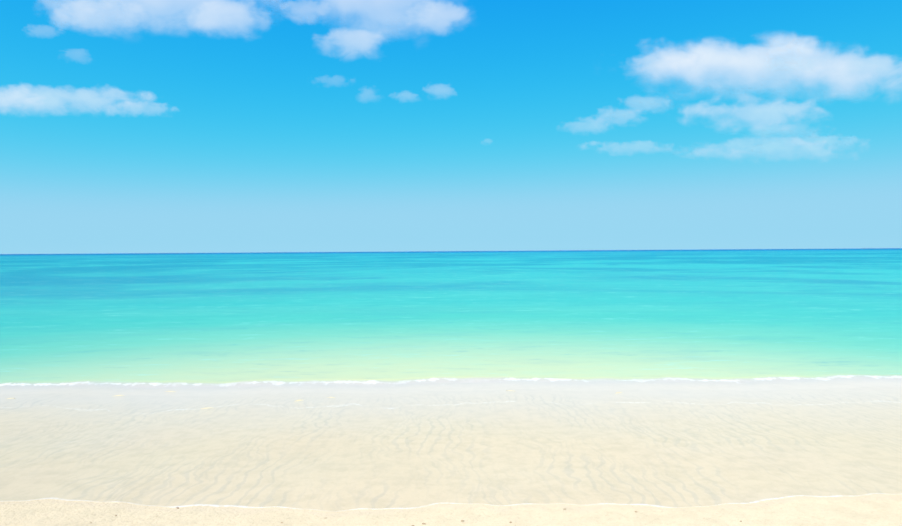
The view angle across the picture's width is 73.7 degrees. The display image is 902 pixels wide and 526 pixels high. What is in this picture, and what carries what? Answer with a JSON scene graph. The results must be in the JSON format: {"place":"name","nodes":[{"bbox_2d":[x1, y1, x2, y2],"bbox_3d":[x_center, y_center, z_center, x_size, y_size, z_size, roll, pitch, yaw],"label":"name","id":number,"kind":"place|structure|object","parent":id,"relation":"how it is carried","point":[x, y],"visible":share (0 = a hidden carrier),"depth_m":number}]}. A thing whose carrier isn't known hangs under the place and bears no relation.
{"place":"outdoors","nodes":[
{"label":"outdoors","id":0,"kind":"place"},
{"bbox_2d":[39,0,124,25],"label":"cloud","id":1,"kind":"structure","parent":0,"point":[86,4],"depth_m":2296.23},
{"bbox_2d":[105,0,221,20],"bbox_3d":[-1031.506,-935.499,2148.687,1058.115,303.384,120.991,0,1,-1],"label":"cloud","id":2,"kind":"structure","parent":0,"point":[194,10],"depth_m":2158.07},
{"bbox_2d":[197,1,281,27],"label":"cloud","id":3,"kind":"structure","parent":0,"point":[231,14],"depth_m":2387.41},
{"bbox_2d":[303,17,345,29],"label":"cloud","id":4,"kind":"structure","parent":0,"point":[324,22],"depth_m":2529.84},
{"bbox_2d":[263,0,425,24],"bbox_3d":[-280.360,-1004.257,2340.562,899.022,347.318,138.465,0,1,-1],"label":"cloud","id":5,"kind":"structure","parent":0,"point":[388,12],"depth_m":2344.05},
{"bbox_2d":[387,24,398,38],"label":"cloud","id":6,"kind":"structure","parent":0,"point":[391,30],"depth_m":2563.12},
{"bbox_2d":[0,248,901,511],"bbox_3d":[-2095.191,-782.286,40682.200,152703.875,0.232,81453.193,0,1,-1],"label":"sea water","id":7,"kind":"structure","parent":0,"point":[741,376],"depth_m":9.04},
{"bbox_2d":[7,390,621,408],"bbox_3d":[-1.715,1.692,7.554,7.834,0.062,1.163,0,1,-1],"label":"foam","id":8,"kind":"object","parent":7,"relation":"on","point":[296,400],"visible":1,"depth_m":7.71},
{"bbox_2d":[0,494,901,525],"bbox_3d":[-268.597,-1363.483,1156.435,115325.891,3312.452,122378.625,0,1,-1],"label":"sand ground","id":9,"kind":"structure","parent":0,"point":[876,510],"depth_m":3.86},
{"bbox_2d":[90,507,741,525],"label":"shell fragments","id":10,"kind":"object","parent":9,"relation":"on","point":[422,523],"visible":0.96,"depth_m":3.80},
{"bbox_2d":[0,0,901,253],"label":"sky","id":11,"kind":"structure","parent":0,"point":[486,125]},
{"bbox_2d":[626,93,684,111],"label":"cloud","id":12,"kind":"structure","parent":0,"point":[652,106],"depth_m":5385.98},
{"bbox_2d":[639,51,697,75],"bbox_3d":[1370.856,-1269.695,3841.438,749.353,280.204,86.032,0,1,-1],"label":"cloud","id":13,"kind":"structure","parent":0,"point":[661,62],"depth_m":3837.01},
{"bbox_2d":[647,39,803,93],"bbox_3d":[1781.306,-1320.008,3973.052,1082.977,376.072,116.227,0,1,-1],"label":"cloud","id":14,"kind":"structure","parent":0,"point":[740,51],"depth_m":4023.79},
{"bbox_2d":[638,32,853,87],"bbox_3d":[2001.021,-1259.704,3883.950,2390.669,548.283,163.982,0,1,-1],"label":"cloud","id":15,"kind":"structure","parent":0,"point":[779,60],"depth_m":3877.72},
{"bbox_2d":[743,131,820,136],"bbox_3d":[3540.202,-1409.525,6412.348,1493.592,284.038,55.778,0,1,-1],"label":"cloud","id":16,"kind":"structure","parent":0,"point":[783,132],"depth_m":6418.36},
{"bbox_2d":[760,133,849,143],"bbox_3d":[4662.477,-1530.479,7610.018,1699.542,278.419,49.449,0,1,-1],"label":"cloud","id":17,"kind":"structure","parent":0,"point":[808,140],"depth_m":7600.58},
{"bbox_2d":[761,55,901,107],"bbox_3d":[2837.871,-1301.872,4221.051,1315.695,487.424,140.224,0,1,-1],"label":"cloud","id":18,"kind":"structure","parent":0,"point":[860,69],"depth_m":4209.56}
]}

